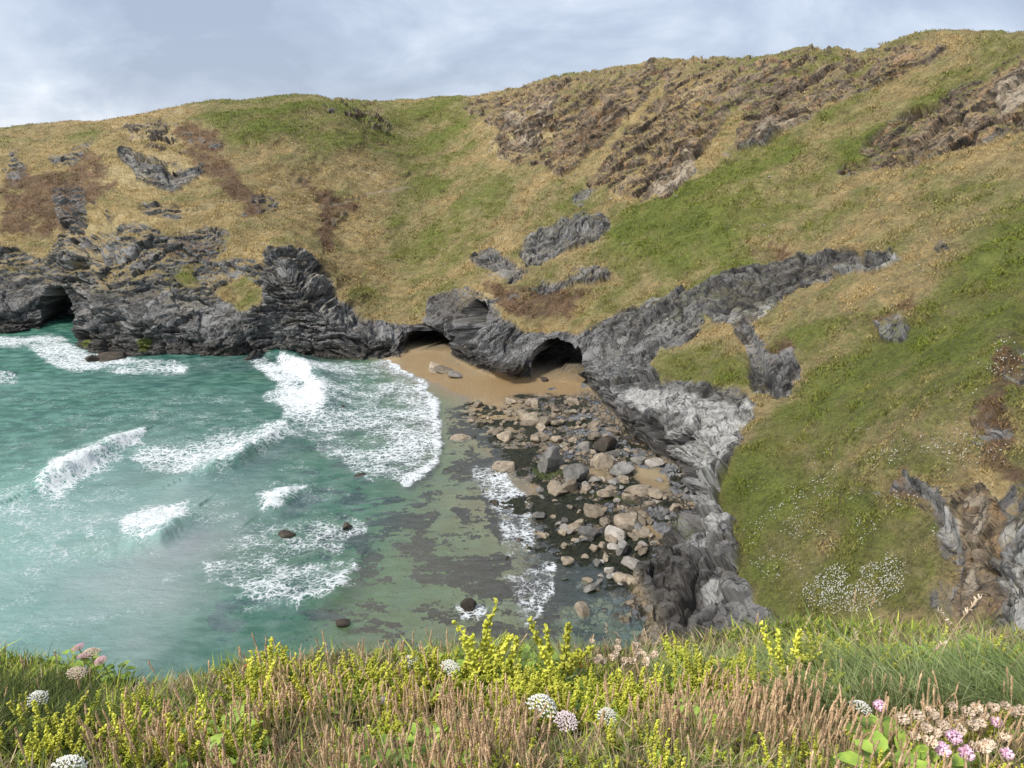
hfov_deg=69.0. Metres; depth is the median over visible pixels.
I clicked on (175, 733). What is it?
plantain spike
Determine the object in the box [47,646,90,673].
broad leaved plant
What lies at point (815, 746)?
sea beet
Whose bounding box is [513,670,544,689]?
sea beet
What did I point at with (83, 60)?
sky
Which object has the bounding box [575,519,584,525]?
rock
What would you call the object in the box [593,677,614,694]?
sea beet
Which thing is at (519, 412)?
rock
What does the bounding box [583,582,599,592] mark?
rock
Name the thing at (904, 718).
thrift flower
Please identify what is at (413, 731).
broad leaved plant
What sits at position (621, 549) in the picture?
boulder
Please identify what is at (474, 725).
plantain spike
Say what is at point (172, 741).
sea beet
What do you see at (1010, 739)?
plantain spike
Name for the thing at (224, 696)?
sea beet
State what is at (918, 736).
thrift flower
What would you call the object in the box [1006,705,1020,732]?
thrift flower
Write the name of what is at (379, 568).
boulder
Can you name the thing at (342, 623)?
boulder
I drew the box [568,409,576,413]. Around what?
rock
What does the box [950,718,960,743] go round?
thrift flower
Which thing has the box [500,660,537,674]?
broad leaved plant
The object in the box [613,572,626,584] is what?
boulder
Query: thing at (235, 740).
plantain spike
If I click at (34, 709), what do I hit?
sea beet
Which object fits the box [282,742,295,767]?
plantain spike
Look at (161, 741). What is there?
plantain spike
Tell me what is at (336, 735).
sea beet
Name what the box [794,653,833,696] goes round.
sea beet
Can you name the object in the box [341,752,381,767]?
broad leaved plant
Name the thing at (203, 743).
plantain spike
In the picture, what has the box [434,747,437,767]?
plantain spike
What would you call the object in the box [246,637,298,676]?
sea beet
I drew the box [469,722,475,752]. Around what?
plantain spike
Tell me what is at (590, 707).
sea beet
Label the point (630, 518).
boulder
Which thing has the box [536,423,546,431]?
rock
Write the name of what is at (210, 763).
plantain spike
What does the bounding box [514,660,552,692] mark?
sea beet
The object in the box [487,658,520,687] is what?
sea beet
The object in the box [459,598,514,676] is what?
sea beet
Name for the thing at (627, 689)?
sea beet
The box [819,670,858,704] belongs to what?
sea beet
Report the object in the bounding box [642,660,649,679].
thrift flower
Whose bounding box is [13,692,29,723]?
sea beet
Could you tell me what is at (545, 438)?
rock
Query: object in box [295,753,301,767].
plantain spike
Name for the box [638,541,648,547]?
rock
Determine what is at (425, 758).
plantain spike
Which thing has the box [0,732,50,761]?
sea beet
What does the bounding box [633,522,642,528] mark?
rock
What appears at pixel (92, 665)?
broad leaved plant
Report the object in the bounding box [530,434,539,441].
rock
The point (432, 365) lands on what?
boulder
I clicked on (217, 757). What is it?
plantain spike
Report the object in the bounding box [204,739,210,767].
plantain spike
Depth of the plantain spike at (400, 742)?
1.60 m
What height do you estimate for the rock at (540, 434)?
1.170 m
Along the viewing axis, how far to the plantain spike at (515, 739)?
1.64 m
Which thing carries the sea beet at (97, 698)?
on the ground at (718, 637)
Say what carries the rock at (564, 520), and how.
in the sea
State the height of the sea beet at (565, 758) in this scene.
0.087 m
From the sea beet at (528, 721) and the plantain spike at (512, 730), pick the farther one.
the sea beet at (528, 721)
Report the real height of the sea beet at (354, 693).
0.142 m
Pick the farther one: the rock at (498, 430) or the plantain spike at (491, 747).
the rock at (498, 430)
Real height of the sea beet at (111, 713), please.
0.160 m
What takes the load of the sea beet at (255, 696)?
on the ground at (718, 637)
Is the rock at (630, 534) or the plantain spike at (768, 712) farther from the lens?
the rock at (630, 534)
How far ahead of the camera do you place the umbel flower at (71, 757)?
1.61 m
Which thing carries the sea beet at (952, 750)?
on the ground at (718, 637)
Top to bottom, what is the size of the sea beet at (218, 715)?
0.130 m
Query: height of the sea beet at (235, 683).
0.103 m
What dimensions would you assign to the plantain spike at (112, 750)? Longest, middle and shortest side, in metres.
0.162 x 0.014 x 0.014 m
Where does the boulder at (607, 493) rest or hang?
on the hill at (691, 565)
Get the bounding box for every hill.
[0,94,448,661]
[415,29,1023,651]
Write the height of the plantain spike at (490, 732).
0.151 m
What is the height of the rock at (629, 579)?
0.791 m
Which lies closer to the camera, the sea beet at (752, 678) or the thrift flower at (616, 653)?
the sea beet at (752, 678)
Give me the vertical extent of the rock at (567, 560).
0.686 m
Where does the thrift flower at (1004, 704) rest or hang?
on the ground at (718, 637)
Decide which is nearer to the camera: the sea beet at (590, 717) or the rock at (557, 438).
the sea beet at (590, 717)
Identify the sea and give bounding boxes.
[0,315,556,684]
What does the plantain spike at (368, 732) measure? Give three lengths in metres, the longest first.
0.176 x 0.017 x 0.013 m
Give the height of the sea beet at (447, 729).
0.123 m
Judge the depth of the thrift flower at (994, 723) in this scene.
1.89 m
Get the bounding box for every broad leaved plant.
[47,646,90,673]
[70,663,98,676]
[71,652,105,681]
[88,659,114,682]
[104,660,135,683]
[173,733,236,767]
[179,727,212,739]
[181,719,211,754]
[208,712,262,738]
[210,702,272,751]
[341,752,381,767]
[355,743,420,767]
[361,732,391,758]
[381,734,412,752]
[391,722,449,759]
[396,737,445,763]
[410,742,478,767]
[431,748,482,767]
[456,659,488,684]
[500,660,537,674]
[514,652,541,663]
[521,644,537,658]
[673,708,704,732]
[674,705,717,738]
[687,688,736,720]
[726,693,770,726]
[833,730,934,767]
[841,717,900,748]
[847,716,931,767]
[851,714,893,752]
[855,748,906,767]
[867,729,934,767]
[883,743,975,767]
[894,750,941,762]
[917,662,970,692]
[922,653,955,670]
[933,639,975,658]
[958,633,982,645]
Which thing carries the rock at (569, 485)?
in the sea
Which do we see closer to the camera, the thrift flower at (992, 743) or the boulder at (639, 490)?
the thrift flower at (992, 743)
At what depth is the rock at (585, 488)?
93.14 m
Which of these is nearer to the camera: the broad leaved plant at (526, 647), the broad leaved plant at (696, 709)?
the broad leaved plant at (696, 709)
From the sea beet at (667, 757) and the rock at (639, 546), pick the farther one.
the rock at (639, 546)
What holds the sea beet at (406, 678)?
on the ground at (718, 637)
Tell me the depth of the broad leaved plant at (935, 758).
1.82 m
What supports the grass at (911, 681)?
on the ground at (718, 637)
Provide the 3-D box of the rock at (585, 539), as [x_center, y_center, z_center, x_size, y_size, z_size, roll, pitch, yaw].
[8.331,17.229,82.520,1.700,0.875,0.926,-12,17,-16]
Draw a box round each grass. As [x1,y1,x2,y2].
[0,650,141,765]
[413,625,587,685]
[629,628,808,689]
[716,612,1023,721]
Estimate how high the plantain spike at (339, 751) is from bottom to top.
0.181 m
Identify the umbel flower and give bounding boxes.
[26,690,48,708]
[51,754,88,767]
[65,666,88,693]
[71,643,92,673]
[77,653,89,677]
[82,647,101,678]
[94,655,113,682]
[403,655,417,669]
[440,659,460,677]
[525,694,556,721]
[553,710,579,741]
[596,707,616,727]
[849,700,871,721]
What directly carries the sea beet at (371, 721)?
on the ground at (718, 637)
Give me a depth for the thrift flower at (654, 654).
2.50 m
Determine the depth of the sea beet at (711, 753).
1.78 m
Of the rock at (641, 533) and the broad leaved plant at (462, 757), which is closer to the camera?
the broad leaved plant at (462, 757)
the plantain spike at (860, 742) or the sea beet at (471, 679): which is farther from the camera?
the sea beet at (471, 679)
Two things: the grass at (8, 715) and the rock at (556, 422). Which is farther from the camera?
the rock at (556, 422)
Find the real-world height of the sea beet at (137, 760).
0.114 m
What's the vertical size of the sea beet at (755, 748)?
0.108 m
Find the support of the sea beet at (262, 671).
on the ground at (718, 637)
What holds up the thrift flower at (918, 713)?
on the ground at (718, 637)
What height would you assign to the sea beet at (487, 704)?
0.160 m
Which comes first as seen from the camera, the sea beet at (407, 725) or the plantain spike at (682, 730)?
the plantain spike at (682, 730)
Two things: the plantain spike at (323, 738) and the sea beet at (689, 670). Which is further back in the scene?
the sea beet at (689, 670)
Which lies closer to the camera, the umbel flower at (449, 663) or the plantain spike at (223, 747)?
the plantain spike at (223, 747)
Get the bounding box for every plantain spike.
[14,727,28,767]
[81,730,101,767]
[84,724,96,766]
[89,730,99,763]
[98,736,106,767]
[98,741,104,767]
[106,737,108,767]
[108,739,121,767]
[111,740,115,767]
[115,736,118,765]
[126,732,143,767]
[129,739,135,766]
[143,746,145,766]
[145,719,150,761]
[160,739,166,761]
[165,749,172,767]
[174,724,177,762]
[178,741,181,766]
[187,724,190,767]
[198,727,213,766]
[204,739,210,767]
[208,756,213,767]
[214,743,221,767]
[220,737,226,766]
[221,731,224,759]
[232,732,242,762]
[237,749,241,767]
[238,746,245,767]
[243,736,248,757]
[248,741,256,767]
[258,749,261,767]
[268,751,270,767]
[271,737,277,767]
[273,735,276,767]
[275,737,282,764]
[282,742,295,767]
[284,744,289,767]
[288,742,292,766]
[291,740,293,764]
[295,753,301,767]
[297,736,301,765]
[303,738,309,759]
[322,736,327,767]
[325,720,335,767]
[325,724,328,765]
[330,728,333,765]
[331,746,338,762]
[338,735,341,767]
[341,725,347,760]
[342,753,345,767]
[346,726,349,743]
[346,735,351,767]
[351,734,354,761]
[360,724,366,743]
[365,725,383,767]
[366,739,370,755]
[370,739,375,767]
[378,741,388,766]
[382,739,389,763]
[389,730,396,767]
[393,736,402,767]
[398,732,404,767]
[400,712,413,760]
[401,725,411,760]
[417,731,419,747]
[423,752,427,766]
[427,733,436,767]
[428,732,432,766]
[431,726,444,765]
[434,710,448,744]
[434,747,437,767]
[438,718,450,764]
[446,732,448,757]
[449,715,453,750]
[452,733,460,767]
[455,720,458,743]
[455,737,465,762]
[457,724,460,742]
[459,740,463,764]
[460,716,468,762]
[462,709,473,748]
[465,735,468,764]
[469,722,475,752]
[472,715,477,750]
[473,735,475,761]
[476,706,480,724]
[476,724,484,761]
[481,707,490,741]
[489,727,491,742]
[489,743,500,766]
[491,723,511,756]
[492,723,499,752]
[499,710,502,767]
[500,730,505,762]
[502,718,506,748]
[503,713,509,753]
[508,717,517,758]
[508,744,513,766]
[511,713,516,760]
[514,719,519,763]
[514,730,522,767]
[520,715,523,744]
[520,734,524,767]
[521,728,526,766]
[525,724,545,764]
[532,707,536,737]
[538,742,545,759]
[543,712,551,755]
[595,717,601,753]
[670,712,673,755]
[674,714,678,741]
[676,701,682,746]
[680,703,687,753]
[680,726,683,752]
[711,717,721,751]
[759,709,769,765]
[761,724,768,753]
[810,734,815,767]
[814,739,824,767]
[821,713,826,765]
[826,747,829,767]
[843,733,846,751]
[857,731,863,767]
[869,740,879,767]
[879,713,883,734]
[888,744,894,760]
[900,745,912,767]
[913,727,917,747]
[1002,733,1013,761]
[1010,736,1023,761]
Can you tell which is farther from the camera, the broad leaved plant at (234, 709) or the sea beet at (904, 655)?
the sea beet at (904, 655)
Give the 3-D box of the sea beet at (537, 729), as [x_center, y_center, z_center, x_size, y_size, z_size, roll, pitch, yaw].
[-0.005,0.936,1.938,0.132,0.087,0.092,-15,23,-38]
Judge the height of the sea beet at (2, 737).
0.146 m
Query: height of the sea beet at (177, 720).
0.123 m
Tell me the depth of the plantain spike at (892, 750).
1.68 m
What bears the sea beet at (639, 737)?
on the ground at (718, 637)
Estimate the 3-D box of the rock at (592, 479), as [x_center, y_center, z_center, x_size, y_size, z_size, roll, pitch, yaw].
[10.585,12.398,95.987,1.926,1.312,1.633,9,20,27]
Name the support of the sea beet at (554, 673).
on the ground at (718, 637)
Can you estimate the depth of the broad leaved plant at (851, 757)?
1.70 m
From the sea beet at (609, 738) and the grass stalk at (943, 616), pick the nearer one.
the sea beet at (609, 738)
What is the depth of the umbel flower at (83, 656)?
2.80 m
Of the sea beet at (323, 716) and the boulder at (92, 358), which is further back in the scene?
the boulder at (92, 358)
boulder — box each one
[84,355,99,361]
[97,351,126,361]
[278,530,295,537]
[335,619,350,628]
[342,522,351,529]
[354,473,365,476]
[376,564,382,571]
[428,361,438,372]
[433,365,453,373]
[448,371,462,377]
[450,434,470,442]
[460,597,476,613]
[492,460,514,472]
[536,416,552,425]
[537,444,564,472]
[540,377,548,381]
[547,480,560,494]
[563,463,588,481]
[567,522,578,534]
[575,601,590,620]
[578,526,599,537]
[583,503,603,518]
[592,558,601,566]
[593,452,616,469]
[594,435,616,452]
[597,488,614,498]
[604,525,625,540]
[609,461,634,476]
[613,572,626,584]
[614,512,638,526]
[616,540,626,555]
[621,556,638,569]
[624,484,651,496]
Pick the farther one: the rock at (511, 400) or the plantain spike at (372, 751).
the rock at (511, 400)
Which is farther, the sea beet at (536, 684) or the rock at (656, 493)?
the rock at (656, 493)
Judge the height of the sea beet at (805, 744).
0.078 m
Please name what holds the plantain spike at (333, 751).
on the ground at (718, 637)
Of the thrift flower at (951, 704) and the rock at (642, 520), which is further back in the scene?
the rock at (642, 520)
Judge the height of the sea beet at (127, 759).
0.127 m
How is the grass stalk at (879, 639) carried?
on the ground at (718, 637)
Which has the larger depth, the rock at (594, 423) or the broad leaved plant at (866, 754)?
the rock at (594, 423)
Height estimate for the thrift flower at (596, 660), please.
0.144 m
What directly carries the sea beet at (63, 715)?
on the ground at (718, 637)
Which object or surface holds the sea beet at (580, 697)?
on the ground at (718, 637)
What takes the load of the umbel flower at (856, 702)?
on the ground at (718, 637)
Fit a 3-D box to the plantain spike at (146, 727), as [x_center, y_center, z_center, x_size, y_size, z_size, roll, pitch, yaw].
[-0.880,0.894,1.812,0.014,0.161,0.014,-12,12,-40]
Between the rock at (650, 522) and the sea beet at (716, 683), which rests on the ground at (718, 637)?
the sea beet at (716, 683)
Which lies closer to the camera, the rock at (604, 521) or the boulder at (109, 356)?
the rock at (604, 521)
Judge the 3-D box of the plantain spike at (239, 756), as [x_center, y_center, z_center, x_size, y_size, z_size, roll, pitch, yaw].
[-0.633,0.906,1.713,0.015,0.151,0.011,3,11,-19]
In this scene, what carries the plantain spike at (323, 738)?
on the ground at (718, 637)
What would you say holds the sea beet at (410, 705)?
on the ground at (718, 637)
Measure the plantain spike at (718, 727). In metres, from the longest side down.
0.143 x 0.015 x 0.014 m
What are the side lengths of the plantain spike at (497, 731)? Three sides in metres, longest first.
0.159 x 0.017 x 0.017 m
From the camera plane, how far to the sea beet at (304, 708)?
2.19 m
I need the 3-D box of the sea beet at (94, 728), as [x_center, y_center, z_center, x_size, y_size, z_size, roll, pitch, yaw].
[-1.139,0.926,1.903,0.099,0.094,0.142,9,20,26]
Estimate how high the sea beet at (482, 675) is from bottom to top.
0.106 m
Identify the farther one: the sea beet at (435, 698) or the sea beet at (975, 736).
the sea beet at (435, 698)
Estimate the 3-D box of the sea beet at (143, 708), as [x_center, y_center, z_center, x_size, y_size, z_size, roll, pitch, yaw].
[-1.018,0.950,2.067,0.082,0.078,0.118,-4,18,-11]
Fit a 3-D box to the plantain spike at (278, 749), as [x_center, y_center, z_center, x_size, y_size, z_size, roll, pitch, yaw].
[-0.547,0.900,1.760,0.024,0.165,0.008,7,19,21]
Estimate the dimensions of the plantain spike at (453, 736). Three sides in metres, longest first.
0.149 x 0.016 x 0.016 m
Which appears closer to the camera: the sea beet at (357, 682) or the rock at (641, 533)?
the sea beet at (357, 682)
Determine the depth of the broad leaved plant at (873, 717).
1.98 m
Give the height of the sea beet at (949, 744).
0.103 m
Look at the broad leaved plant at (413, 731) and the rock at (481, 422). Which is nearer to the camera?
the broad leaved plant at (413, 731)
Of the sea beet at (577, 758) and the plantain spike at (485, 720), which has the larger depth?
the plantain spike at (485, 720)
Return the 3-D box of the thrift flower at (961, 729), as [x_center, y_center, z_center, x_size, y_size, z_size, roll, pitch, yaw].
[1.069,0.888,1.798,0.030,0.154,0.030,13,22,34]
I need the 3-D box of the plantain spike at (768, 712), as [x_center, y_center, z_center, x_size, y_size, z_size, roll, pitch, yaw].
[0.613,0.870,1.808,0.009,0.179,0.028,10,20,29]
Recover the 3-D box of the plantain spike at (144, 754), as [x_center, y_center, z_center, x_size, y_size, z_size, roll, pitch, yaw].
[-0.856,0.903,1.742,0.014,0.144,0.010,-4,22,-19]
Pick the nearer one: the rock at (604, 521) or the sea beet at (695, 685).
the sea beet at (695, 685)
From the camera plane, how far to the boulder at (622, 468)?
97.16 m
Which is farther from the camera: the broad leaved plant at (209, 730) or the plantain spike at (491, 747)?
the broad leaved plant at (209, 730)
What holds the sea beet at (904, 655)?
on the ground at (718, 637)
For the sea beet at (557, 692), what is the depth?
2.21 m
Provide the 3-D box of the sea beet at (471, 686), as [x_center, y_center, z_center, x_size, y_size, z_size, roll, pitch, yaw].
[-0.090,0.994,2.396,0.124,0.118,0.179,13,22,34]
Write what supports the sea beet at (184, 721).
on the ground at (718, 637)
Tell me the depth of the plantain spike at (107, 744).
1.77 m
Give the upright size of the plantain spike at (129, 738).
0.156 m
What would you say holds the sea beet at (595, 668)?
on the ground at (718, 637)
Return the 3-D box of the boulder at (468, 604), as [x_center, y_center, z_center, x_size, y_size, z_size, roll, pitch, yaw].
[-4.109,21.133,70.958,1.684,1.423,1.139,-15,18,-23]
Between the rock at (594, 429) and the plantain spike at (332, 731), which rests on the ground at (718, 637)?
the plantain spike at (332, 731)
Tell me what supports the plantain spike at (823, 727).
on the ground at (718, 637)
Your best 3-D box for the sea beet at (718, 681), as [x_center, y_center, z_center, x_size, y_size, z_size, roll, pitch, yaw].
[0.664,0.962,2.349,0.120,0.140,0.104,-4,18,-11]
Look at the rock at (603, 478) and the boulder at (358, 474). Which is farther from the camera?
the boulder at (358, 474)
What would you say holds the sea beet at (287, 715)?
on the ground at (718, 637)
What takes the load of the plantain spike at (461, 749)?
on the ground at (718, 637)
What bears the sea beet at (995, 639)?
on the ground at (718, 637)
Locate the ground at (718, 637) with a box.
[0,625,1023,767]
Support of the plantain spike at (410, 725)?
on the ground at (718, 637)
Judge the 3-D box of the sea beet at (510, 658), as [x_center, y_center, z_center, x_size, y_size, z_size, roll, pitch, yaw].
[-0.067,0.928,2.477,0.157,0.268,0.246,-15,23,-38]
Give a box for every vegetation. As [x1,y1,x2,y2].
[2,588,1023,767]
[212,626,992,702]
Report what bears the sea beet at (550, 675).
on the ground at (718, 637)
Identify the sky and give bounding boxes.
[0,0,1023,126]
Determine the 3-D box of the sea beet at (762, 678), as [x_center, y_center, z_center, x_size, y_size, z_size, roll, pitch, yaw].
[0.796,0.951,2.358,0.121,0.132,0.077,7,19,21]
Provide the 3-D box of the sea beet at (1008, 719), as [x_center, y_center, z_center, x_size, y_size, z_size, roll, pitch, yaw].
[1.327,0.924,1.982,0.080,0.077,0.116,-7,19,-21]
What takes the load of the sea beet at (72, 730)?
on the ground at (718, 637)
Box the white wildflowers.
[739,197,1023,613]
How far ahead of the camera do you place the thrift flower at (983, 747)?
1.64 m
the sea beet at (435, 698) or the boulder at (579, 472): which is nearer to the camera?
the sea beet at (435, 698)
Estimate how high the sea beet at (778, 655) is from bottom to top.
0.239 m
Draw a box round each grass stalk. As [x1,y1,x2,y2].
[52,649,60,687]
[614,631,624,657]
[876,621,881,669]
[917,640,947,678]
[936,607,963,673]
[937,594,981,666]
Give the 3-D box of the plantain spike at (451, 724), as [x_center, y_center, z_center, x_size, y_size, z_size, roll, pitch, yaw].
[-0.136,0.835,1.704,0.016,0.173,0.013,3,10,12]
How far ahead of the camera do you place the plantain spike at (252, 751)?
1.74 m
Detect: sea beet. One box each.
[0,726,24,761]
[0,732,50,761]
[5,700,57,738]
[11,717,46,745]
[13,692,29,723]
[16,719,64,764]
[17,732,59,767]
[25,734,67,767]
[37,724,106,767]
[44,690,88,724]
[45,702,90,748]
[49,713,71,732]
[52,726,96,757]
[62,721,94,744]
[69,706,95,735]
[76,720,100,738]
[80,726,141,753]
[82,718,147,767]
[83,689,102,727]
[91,711,129,741]
[103,707,149,734]
[105,693,155,751]
[110,743,166,767]
[112,688,148,719]
[112,710,146,766]
[115,722,144,747]
[115,739,156,766]
[120,685,161,719]
[127,685,148,708]
[133,691,161,717]
[134,712,163,747]
[137,702,157,729]
[143,733,187,767]
[148,712,195,750]
[153,723,203,767]
[157,709,205,763]
[160,705,193,724]
[160,731,203,767]
[170,694,203,724]
[170,705,203,734]
[172,730,206,767]
[186,684,220,714]
[187,708,222,725]
[197,723,249,743]
[204,693,255,716]
[209,747,249,767]
[210,721,237,765]
[214,713,266,767]
[215,664,263,708]
[220,750,255,767]
[226,700,267,755]
[228,659,275,706]
[229,679,276,693]
[232,730,257,767]
[234,673,265,705]
[236,681,257,697]
[239,650,274,697]
[245,658,277,685]
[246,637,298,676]
[250,680,282,704]
[250,685,282,719]
[251,690,285,714]
[251,707,290,720]
[258,683,294,715]
[260,691,296,736]
[260,715,278,735]
[278,664,312,711]
[280,675,339,722]
[294,670,340,699]
[302,676,333,717]
[316,699,334,723]
[320,715,349,744]
[323,674,376,716]
[323,686,349,705]
[328,743,371,762]
[339,670,378,712]
[341,679,385,718]
[343,726,361,753]
[356,726,391,742]
[359,680,391,714]
[359,697,379,728]
[361,722,389,749]
[367,711,400,743]
[372,692,393,730]
[375,678,415,713]
[376,716,422,744]
[386,713,403,735]
[391,674,423,718]
[393,715,411,744]
[396,674,408,702]
[398,697,421,726]
[402,677,442,710]
[402,686,428,719]
[409,715,433,736]
[428,672,471,707]
[441,667,479,701]
[443,716,481,740]
[447,674,484,705]
[452,619,519,675]
[452,663,498,707]
[455,687,483,716]
[455,735,478,767]
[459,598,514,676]
[470,683,488,698]
[473,672,494,710]
[473,748,509,766]
[479,694,527,728]
[485,663,526,713]
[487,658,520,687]
[487,716,519,757]
[492,690,522,712]
[493,727,539,754]
[494,675,532,702]
[497,678,535,702]
[498,680,531,713]
[498,685,533,716]
[498,691,541,733]
[499,686,541,716]
[503,736,536,767]
[505,701,530,749]
[508,705,533,731]
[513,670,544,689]
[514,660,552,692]
[514,670,539,688]
[525,673,554,698]
[527,616,593,692]
[527,663,575,694]
[527,714,557,728]
[531,662,560,695]
[532,700,575,727]
[539,679,554,700]
[540,666,572,696]
[544,676,580,704]
[550,676,576,730]
[552,696,577,735]
[553,680,580,718]
[556,749,582,767]
[557,681,589,720]
[559,695,599,734]
[562,749,608,767]
[571,711,594,733]
[575,685,617,726]
[581,698,619,730]
[582,659,608,684]
[583,697,632,720]
[585,678,631,730]
[587,755,619,767]
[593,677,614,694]
[597,682,613,701]
[598,718,631,755]
[608,675,644,712]
[609,674,640,708]
[611,669,636,691]
[613,679,639,719]
[615,698,628,727]
[616,689,645,724]
[618,666,656,694]
[618,690,635,719]
[632,702,661,723]
[634,719,669,754]
[638,729,665,744]
[638,737,680,767]
[639,662,663,708]
[641,677,673,716]
[653,730,685,767]
[654,663,692,702]
[654,669,681,705]
[656,670,686,703]
[663,642,725,675]
[679,647,709,701]
[685,671,730,698]
[695,738,726,766]
[708,667,735,692]
[709,709,749,749]
[712,660,740,701]
[716,744,757,767]
[723,661,753,709]
[736,738,767,762]
[740,717,763,745]
[748,671,778,705]
[750,664,785,701]
[758,732,790,767]
[759,620,821,671]
[765,659,793,693]
[765,660,800,697]
[777,728,812,767]
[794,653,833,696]
[795,652,822,688]
[797,640,847,677]
[800,737,841,766]
[804,736,838,767]
[805,666,849,701]
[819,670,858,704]
[858,748,904,767]
[865,651,917,672]
[870,749,887,767]
[880,650,911,686]
[923,735,965,763]
[941,724,1000,767]
[953,716,978,748]
[965,652,992,674]
[968,717,1005,754]
[973,757,1012,767]
[981,634,1019,657]
[984,709,1000,735]
[993,708,1021,740]
[1002,727,1023,753]
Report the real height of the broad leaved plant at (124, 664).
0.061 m
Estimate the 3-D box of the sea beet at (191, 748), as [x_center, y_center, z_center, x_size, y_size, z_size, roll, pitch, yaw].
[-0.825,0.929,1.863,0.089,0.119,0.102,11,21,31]
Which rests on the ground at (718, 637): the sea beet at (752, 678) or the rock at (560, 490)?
the sea beet at (752, 678)
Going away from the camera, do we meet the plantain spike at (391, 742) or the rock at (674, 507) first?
the plantain spike at (391, 742)
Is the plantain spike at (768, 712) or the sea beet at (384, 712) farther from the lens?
the sea beet at (384, 712)
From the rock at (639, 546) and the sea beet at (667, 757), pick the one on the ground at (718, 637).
the sea beet at (667, 757)
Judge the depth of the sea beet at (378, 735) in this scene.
1.97 m
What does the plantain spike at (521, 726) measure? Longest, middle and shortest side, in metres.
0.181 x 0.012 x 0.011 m
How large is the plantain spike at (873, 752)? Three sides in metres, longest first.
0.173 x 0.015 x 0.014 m
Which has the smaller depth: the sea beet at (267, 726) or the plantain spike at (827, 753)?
the plantain spike at (827, 753)
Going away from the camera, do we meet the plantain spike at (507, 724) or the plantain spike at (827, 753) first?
the plantain spike at (827, 753)
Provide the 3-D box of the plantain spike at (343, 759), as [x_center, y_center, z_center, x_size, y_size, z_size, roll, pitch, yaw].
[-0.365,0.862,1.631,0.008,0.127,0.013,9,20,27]
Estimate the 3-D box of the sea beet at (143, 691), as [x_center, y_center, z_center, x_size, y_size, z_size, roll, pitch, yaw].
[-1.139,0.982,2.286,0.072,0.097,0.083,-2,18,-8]
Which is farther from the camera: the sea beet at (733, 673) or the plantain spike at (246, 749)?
the sea beet at (733, 673)
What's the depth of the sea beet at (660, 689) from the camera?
2.37 m
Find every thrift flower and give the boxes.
[592,656,599,675]
[598,658,606,679]
[608,653,615,680]
[612,650,619,669]
[614,644,621,666]
[620,657,627,687]
[629,657,636,681]
[631,641,638,676]
[632,650,640,677]
[642,656,649,675]
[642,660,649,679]
[650,650,657,676]
[872,699,885,713]
[895,712,909,749]
[908,731,920,740]
[910,709,924,724]
[919,721,932,735]
[921,705,935,741]
[922,734,938,760]
[928,710,939,726]
[930,727,942,754]
[931,719,950,749]
[933,740,951,767]
[944,728,962,765]
[946,701,958,710]
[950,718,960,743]
[953,725,966,752]
[957,746,975,765]
[960,706,975,746]
[966,719,979,743]
[968,740,979,767]
[970,702,983,718]
[975,717,986,751]
[976,740,991,767]
[978,711,988,719]
[980,737,996,751]
[986,701,999,720]
[989,716,1002,734]
[994,731,1010,761]
[999,746,1014,762]
[1000,701,1010,732]
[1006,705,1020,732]
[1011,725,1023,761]
[1012,704,1023,746]
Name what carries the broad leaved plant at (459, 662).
on the ground at (718, 637)
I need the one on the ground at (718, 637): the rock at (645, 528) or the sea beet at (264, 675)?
the sea beet at (264, 675)
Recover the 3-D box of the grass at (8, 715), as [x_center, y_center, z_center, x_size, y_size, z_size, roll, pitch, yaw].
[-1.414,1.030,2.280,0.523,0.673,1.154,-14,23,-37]
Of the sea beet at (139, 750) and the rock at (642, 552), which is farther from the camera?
the rock at (642, 552)
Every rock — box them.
[442,468,448,473]
[469,411,475,416]
[472,400,481,407]
[476,420,485,424]
[486,428,494,433]
[491,499,498,506]
[492,426,504,435]
[496,431,511,442]
[503,556,510,564]
[505,398,515,403]
[517,410,525,415]
[520,412,531,419]
[520,416,539,426]
[525,398,539,407]
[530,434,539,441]
[532,512,544,518]
[534,432,544,438]
[535,487,543,493]
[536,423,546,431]
[537,531,546,538]
[540,434,549,441]
[550,420,561,425]
[551,435,562,441]
[552,486,567,495]
[558,529,566,535]
[559,523,573,534]
[561,479,577,492]
[561,517,567,522]
[561,556,574,565]
[567,398,579,405]
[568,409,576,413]
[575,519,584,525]
[578,441,591,451]
[580,484,591,493]
[581,537,593,542]
[582,577,592,582]
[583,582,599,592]
[587,420,599,427]
[587,476,601,482]
[588,432,602,439]
[589,544,597,551]
[590,426,598,431]
[598,476,606,481]
[598,541,605,548]
[599,517,610,526]
[603,553,608,561]
[604,567,613,573]
[605,427,618,435]
[605,450,619,457]
[605,485,615,489]
[605,534,617,541]
[607,542,616,550]
[608,478,619,485]
[617,475,629,483]
[618,524,633,532]
[622,493,635,500]
[626,575,634,584]
[627,532,634,538]
[630,456,647,464]
[632,529,649,537]
[632,535,638,540]
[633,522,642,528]
[635,543,643,550]
[635,576,641,582]
[637,547,647,555]
[638,515,647,525]
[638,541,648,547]
[642,526,649,532]
[643,501,656,508]
[644,457,664,467]
[647,519,653,525]
[648,488,662,499]
[662,508,670,515]
[669,503,680,512]
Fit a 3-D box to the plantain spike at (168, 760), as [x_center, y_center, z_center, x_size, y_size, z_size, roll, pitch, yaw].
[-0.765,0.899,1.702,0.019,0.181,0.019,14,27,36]
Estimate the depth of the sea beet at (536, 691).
2.30 m
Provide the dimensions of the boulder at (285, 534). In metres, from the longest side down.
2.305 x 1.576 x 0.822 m
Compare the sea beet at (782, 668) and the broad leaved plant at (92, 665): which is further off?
the broad leaved plant at (92, 665)
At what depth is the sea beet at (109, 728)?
1.96 m

